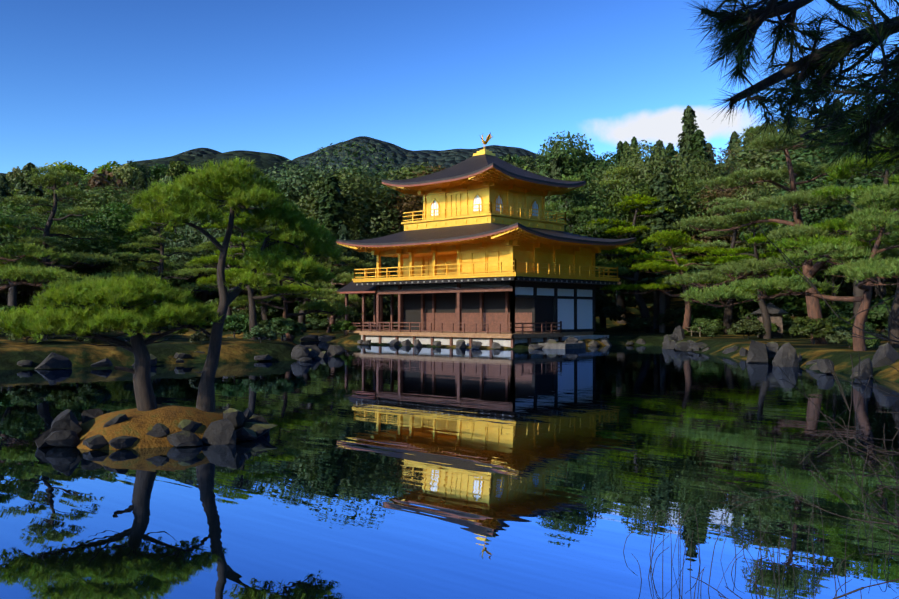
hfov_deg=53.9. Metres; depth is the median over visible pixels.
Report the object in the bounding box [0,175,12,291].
forest tree
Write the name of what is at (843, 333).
garden shrub
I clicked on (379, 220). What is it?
forest tree
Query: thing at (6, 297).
forest tree
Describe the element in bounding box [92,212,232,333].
garden pine
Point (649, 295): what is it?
forest shrub
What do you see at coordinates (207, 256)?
forest tree
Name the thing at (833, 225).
garden pine
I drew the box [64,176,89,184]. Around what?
forest tree
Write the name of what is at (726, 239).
forest tree
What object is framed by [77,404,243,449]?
islet moss mound
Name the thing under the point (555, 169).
forest tree
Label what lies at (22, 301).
forest shrub
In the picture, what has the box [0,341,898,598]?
pond water
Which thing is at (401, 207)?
forest tree
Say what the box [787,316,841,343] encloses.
garden shrub
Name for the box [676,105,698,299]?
forest tree
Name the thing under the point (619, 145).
forest tree
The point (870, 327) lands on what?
garden shrub
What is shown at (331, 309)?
garden pine
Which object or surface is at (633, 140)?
forest tree
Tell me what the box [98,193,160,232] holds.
forest tree
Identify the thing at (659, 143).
forest tree
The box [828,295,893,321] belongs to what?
forest shrub
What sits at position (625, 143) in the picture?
forest tree
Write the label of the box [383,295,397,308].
forest shrub
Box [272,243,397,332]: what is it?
garden pine
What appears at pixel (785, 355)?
shore rocks
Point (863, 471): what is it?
bare shrub twigs
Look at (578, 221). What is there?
pine tree
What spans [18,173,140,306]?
forest tree
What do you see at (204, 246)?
garden pine
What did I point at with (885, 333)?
garden shrub
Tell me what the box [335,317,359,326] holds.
garden shrub
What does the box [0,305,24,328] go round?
garden shrub
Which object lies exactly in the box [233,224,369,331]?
garden pine
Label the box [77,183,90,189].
forest tree
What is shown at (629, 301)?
forest tree
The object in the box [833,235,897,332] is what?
forest tree
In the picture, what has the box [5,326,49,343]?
garden shrub
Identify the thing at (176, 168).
forest tree
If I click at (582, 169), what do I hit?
forest tree
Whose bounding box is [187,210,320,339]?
garden pine
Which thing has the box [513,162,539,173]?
forest tree
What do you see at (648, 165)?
forest tree
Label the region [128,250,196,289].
forest tree
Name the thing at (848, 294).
forest shrub
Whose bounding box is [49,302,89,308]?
forest shrub
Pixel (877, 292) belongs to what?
forest tree
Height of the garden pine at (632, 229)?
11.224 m
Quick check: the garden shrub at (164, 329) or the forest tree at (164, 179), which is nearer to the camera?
the garden shrub at (164, 329)
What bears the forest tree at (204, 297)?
on the ground
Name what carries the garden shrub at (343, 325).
on the ground
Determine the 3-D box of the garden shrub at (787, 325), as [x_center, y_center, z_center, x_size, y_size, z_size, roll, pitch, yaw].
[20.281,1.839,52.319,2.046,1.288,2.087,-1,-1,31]
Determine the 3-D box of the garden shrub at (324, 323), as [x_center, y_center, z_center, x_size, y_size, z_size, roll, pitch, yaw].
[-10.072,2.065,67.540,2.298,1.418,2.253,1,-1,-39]
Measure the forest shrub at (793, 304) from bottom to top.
4.278 m
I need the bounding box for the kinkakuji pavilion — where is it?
[335,132,635,348]
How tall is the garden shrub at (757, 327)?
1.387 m
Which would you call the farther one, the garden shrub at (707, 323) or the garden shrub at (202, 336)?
the garden shrub at (707, 323)
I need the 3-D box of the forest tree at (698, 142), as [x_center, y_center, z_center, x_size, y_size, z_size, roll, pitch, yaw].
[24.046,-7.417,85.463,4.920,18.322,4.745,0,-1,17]
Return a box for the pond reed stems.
[623,482,895,598]
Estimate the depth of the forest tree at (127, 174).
340.63 m
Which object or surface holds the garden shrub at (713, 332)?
on the ground
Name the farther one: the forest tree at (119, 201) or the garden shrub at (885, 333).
the forest tree at (119, 201)
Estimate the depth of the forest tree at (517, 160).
377.13 m
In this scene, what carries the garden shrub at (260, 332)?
on the ground
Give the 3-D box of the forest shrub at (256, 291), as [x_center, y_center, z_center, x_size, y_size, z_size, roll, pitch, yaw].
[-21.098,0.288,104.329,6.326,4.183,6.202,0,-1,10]
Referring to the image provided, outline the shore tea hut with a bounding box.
[751,303,787,337]
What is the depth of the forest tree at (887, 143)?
54.64 m
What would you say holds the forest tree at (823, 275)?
on the ground
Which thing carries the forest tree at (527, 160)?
on the ground
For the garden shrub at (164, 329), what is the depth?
39.45 m
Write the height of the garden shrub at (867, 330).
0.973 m
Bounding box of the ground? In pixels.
[0,136,898,381]
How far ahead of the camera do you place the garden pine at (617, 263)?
68.98 m
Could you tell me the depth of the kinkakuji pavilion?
54.95 m
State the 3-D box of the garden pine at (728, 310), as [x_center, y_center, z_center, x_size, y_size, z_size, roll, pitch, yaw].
[19.303,-2.392,62.501,9.591,10.263,8.160,0,-1,-18]
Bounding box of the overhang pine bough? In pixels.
[682,0,898,185]
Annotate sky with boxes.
[0,0,898,173]
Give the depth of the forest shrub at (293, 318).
80.62 m
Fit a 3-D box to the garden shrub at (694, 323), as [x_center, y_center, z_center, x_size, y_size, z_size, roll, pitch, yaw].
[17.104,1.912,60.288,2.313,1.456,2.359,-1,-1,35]
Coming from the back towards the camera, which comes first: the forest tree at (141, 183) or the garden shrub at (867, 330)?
the forest tree at (141, 183)
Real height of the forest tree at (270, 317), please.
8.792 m
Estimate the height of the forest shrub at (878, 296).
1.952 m
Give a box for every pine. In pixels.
[0,166,121,312]
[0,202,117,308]
[0,207,111,290]
[0,224,14,271]
[0,273,228,410]
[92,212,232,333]
[126,157,342,411]
[177,212,269,314]
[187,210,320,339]
[196,221,304,319]
[213,256,362,341]
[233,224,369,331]
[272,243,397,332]
[545,175,631,277]
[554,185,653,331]
[586,192,701,332]
[594,165,648,323]
[598,229,778,335]
[653,197,800,333]
[664,115,898,343]
[677,211,821,338]
[679,183,898,350]
[766,144,898,347]
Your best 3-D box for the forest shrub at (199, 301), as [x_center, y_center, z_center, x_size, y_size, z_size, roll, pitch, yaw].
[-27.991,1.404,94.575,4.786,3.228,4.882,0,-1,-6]
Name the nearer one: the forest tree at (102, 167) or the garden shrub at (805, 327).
the garden shrub at (805, 327)
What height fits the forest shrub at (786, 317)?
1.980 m
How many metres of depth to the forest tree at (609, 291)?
87.13 m
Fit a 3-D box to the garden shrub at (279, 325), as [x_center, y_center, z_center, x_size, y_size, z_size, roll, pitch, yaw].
[-7.737,1.482,41.154,2.191,1.379,2.235,0,-1,-16]
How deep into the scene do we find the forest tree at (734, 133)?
145.35 m
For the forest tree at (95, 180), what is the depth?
207.25 m
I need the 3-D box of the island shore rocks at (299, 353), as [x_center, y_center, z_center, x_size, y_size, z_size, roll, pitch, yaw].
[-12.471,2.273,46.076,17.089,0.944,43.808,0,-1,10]
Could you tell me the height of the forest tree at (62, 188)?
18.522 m
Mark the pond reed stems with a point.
(757, 565)
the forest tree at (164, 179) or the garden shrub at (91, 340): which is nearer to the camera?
the garden shrub at (91, 340)
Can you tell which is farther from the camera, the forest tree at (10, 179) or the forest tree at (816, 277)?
the forest tree at (10, 179)
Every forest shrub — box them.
[4,296,37,309]
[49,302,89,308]
[193,298,202,304]
[199,290,242,300]
[201,298,233,319]
[231,295,281,317]
[237,297,293,320]
[247,290,295,302]
[278,302,322,322]
[293,297,357,320]
[337,296,397,327]
[366,304,397,324]
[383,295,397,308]
[596,291,628,321]
[630,279,674,301]
[678,302,735,322]
[734,292,827,319]
[756,313,792,321]
[798,287,852,314]
[804,301,850,318]
[805,289,846,301]
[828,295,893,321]
[847,282,896,299]
[870,311,889,330]
[871,293,894,304]
[883,295,893,320]
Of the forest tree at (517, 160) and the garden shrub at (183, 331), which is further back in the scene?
the forest tree at (517, 160)
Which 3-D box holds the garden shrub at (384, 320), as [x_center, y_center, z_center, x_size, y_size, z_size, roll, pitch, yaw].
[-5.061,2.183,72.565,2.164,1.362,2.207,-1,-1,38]
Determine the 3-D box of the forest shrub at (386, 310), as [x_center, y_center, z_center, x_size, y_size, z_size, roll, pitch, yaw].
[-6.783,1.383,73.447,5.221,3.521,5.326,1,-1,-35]
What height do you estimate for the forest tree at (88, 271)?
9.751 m
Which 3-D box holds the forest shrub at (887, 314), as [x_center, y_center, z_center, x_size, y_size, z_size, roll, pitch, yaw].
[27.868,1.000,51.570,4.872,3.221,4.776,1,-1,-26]
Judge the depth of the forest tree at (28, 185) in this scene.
108.56 m
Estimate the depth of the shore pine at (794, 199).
40.83 m
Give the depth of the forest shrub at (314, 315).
74.52 m
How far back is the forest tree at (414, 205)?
84.13 m
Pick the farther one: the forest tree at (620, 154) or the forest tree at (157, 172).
the forest tree at (157, 172)
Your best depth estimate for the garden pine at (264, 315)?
77.92 m
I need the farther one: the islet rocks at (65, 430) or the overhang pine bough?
the islet rocks at (65, 430)
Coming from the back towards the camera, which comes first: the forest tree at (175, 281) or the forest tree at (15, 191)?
the forest tree at (15, 191)
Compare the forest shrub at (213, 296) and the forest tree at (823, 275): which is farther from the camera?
the forest shrub at (213, 296)
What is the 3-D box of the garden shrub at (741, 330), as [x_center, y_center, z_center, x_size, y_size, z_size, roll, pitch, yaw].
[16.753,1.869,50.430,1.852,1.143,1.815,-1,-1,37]
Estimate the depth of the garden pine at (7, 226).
38.21 m
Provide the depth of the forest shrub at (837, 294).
69.87 m
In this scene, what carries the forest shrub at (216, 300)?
on the ground
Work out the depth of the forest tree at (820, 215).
51.42 m
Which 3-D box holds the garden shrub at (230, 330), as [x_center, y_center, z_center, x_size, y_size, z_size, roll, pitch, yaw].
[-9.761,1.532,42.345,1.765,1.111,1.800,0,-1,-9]
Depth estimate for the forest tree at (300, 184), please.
91.20 m
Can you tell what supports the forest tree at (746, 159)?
on the ground
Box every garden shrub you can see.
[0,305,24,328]
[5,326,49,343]
[77,329,103,342]
[142,324,175,334]
[171,325,188,334]
[189,331,210,343]
[209,313,248,337]
[228,323,260,334]
[242,326,276,342]
[259,317,305,340]
[305,317,330,332]
[330,320,358,334]
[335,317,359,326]
[383,319,397,329]
[690,317,711,328]
[690,318,725,336]
[701,327,723,337]
[727,323,759,338]
[730,318,765,338]
[759,322,779,334]
[783,320,800,337]
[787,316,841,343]
[824,326,866,347]
[827,317,853,327]
[830,324,850,343]
[847,334,880,347]
[851,329,880,342]
[864,324,877,331]
[881,325,889,337]
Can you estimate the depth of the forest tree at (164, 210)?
103.77 m
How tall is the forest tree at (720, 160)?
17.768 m
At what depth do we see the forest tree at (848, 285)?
71.44 m
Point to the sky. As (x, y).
(88, 84)
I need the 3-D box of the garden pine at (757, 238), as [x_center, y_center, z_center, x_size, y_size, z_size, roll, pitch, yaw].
[16.726,-1.311,50.360,8.249,7.502,7.569,-1,-1,27]
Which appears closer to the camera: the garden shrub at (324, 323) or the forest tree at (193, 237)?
the garden shrub at (324, 323)
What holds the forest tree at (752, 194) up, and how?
on the ground
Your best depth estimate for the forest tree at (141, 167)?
368.15 m
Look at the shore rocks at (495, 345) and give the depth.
52.23 m
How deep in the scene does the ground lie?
48.52 m
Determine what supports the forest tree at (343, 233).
on the ground
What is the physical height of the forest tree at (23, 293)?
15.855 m
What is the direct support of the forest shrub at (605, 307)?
on the ground
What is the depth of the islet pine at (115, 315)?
12.90 m
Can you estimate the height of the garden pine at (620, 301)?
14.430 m
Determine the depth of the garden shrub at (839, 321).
44.72 m
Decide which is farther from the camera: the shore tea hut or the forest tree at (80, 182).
the forest tree at (80, 182)
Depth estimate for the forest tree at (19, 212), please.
96.65 m
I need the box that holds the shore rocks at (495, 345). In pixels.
[357,336,611,348]
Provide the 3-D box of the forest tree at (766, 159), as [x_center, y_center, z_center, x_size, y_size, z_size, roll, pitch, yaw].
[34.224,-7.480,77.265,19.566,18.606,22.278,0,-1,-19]
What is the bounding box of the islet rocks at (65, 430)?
[0,408,276,448]
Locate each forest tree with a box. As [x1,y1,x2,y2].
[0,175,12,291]
[0,185,152,306]
[0,202,102,309]
[0,261,77,312]
[0,283,45,303]
[3,197,87,297]
[5,174,21,184]
[6,166,23,177]
[8,183,45,198]
[12,162,43,313]
[14,179,77,193]
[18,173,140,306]
[31,200,167,276]
[41,160,86,175]
[43,184,80,197]
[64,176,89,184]
[65,247,132,304]
[66,168,127,194]
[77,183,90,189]
[81,173,103,184]
[91,161,133,189]
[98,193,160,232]
[99,256,173,288]
[106,194,165,258]
[110,163,142,190]
[123,161,152,192]
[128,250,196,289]
[135,173,147,193]
[140,213,233,323]
[144,179,233,236]
[146,163,168,181]
[157,248,210,291]
[159,176,172,186]
[164,186,278,268]
[165,161,194,177]
[168,231,267,299]
[231,245,306,318]
[234,140,420,239]
[291,161,443,296]
[310,174,355,327]
[321,166,418,237]
[333,224,357,330]
[348,227,397,295]
[351,232,397,303]
[373,165,444,235]
[391,165,546,234]
[504,154,525,165]
[506,153,512,163]
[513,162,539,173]
[514,163,530,168]
[519,155,538,170]
[532,130,628,231]
[544,144,567,228]
[583,157,679,276]
[589,140,746,311]
[597,151,634,164]
[598,171,729,328]
[599,264,614,294]
[608,189,638,309]
[614,147,634,165]
[615,141,622,159]
[619,141,630,165]
[629,172,693,332]
[630,137,638,158]
[651,139,670,177]
[665,143,675,160]
[668,142,749,261]
[674,129,721,305]
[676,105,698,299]
[684,177,816,319]
[705,142,717,163]
[713,151,819,286]
[716,109,891,198]
[725,138,745,243]
[727,131,741,157]
[734,178,803,269]
[740,134,898,321]
[743,144,803,189]
[774,98,890,297]
[779,217,852,310]
[817,98,852,294]
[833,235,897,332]
[871,125,898,174]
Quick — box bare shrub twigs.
[691,224,898,598]
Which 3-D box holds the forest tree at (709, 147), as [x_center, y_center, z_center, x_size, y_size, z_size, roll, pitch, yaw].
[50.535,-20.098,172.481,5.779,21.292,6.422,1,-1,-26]
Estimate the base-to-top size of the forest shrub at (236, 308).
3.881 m
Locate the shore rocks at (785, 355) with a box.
[626,325,898,378]
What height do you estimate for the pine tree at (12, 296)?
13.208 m
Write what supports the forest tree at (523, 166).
on the ground
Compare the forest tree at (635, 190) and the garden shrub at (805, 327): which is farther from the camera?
the forest tree at (635, 190)
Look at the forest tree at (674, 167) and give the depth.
93.67 m
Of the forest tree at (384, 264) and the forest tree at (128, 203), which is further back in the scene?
the forest tree at (128, 203)
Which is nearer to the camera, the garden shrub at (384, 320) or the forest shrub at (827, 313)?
the forest shrub at (827, 313)
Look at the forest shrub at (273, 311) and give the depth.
78.98 m
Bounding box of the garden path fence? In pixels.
[684,327,700,336]
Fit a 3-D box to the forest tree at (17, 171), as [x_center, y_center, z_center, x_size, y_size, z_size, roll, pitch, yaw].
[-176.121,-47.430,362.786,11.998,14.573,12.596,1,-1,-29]
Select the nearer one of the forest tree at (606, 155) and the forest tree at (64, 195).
the forest tree at (64, 195)
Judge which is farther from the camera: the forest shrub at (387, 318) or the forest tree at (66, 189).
the forest tree at (66, 189)
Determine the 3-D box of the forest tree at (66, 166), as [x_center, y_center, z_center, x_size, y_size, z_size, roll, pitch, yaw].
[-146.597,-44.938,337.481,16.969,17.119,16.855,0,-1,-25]
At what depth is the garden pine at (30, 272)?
36.00 m
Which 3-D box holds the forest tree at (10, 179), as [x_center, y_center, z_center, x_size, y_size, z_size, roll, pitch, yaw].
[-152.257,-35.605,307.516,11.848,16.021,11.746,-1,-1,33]
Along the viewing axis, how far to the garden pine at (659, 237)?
57.61 m
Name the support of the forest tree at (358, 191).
on the ground
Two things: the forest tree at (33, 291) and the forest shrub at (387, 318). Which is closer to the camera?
the forest shrub at (387, 318)
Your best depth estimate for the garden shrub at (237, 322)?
40.61 m
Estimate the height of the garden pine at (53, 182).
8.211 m
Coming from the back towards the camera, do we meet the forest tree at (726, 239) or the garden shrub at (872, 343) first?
the forest tree at (726, 239)
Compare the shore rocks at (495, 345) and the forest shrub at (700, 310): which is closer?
the shore rocks at (495, 345)
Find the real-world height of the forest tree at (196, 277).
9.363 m
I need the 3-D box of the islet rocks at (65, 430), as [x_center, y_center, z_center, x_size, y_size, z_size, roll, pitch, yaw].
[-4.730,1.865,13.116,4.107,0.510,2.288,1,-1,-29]
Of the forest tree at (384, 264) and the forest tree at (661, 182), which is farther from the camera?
the forest tree at (384, 264)
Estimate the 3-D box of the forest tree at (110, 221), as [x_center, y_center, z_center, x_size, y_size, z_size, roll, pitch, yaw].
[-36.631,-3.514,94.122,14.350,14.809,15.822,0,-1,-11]
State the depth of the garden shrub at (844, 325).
41.21 m
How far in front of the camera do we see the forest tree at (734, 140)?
122.05 m
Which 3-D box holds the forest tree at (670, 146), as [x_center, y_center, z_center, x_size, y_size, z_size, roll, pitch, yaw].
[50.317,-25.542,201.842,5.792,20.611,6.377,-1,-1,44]
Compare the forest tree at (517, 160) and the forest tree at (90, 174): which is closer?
the forest tree at (90, 174)
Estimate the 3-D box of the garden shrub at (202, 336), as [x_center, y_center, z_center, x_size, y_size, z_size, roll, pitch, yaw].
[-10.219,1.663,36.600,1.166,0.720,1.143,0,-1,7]
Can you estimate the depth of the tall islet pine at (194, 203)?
13.60 m
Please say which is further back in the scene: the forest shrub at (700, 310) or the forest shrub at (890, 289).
the forest shrub at (890, 289)
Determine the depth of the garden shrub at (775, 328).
51.15 m
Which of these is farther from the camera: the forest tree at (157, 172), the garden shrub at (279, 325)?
the forest tree at (157, 172)
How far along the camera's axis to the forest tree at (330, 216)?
78.91 m
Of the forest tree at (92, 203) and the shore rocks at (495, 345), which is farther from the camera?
the forest tree at (92, 203)
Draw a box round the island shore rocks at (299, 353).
[17,335,344,368]
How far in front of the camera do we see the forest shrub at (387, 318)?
75.27 m
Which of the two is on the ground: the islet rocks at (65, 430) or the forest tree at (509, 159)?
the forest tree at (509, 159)
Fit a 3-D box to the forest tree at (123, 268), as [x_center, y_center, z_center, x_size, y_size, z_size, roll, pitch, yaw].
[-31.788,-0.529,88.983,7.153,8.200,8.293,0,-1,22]
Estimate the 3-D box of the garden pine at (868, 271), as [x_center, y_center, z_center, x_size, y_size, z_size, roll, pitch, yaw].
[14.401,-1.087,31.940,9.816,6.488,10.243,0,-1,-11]
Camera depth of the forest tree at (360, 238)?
83.96 m
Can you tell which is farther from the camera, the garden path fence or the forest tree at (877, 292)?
the forest tree at (877, 292)
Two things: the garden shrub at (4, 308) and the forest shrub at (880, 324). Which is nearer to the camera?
the garden shrub at (4, 308)

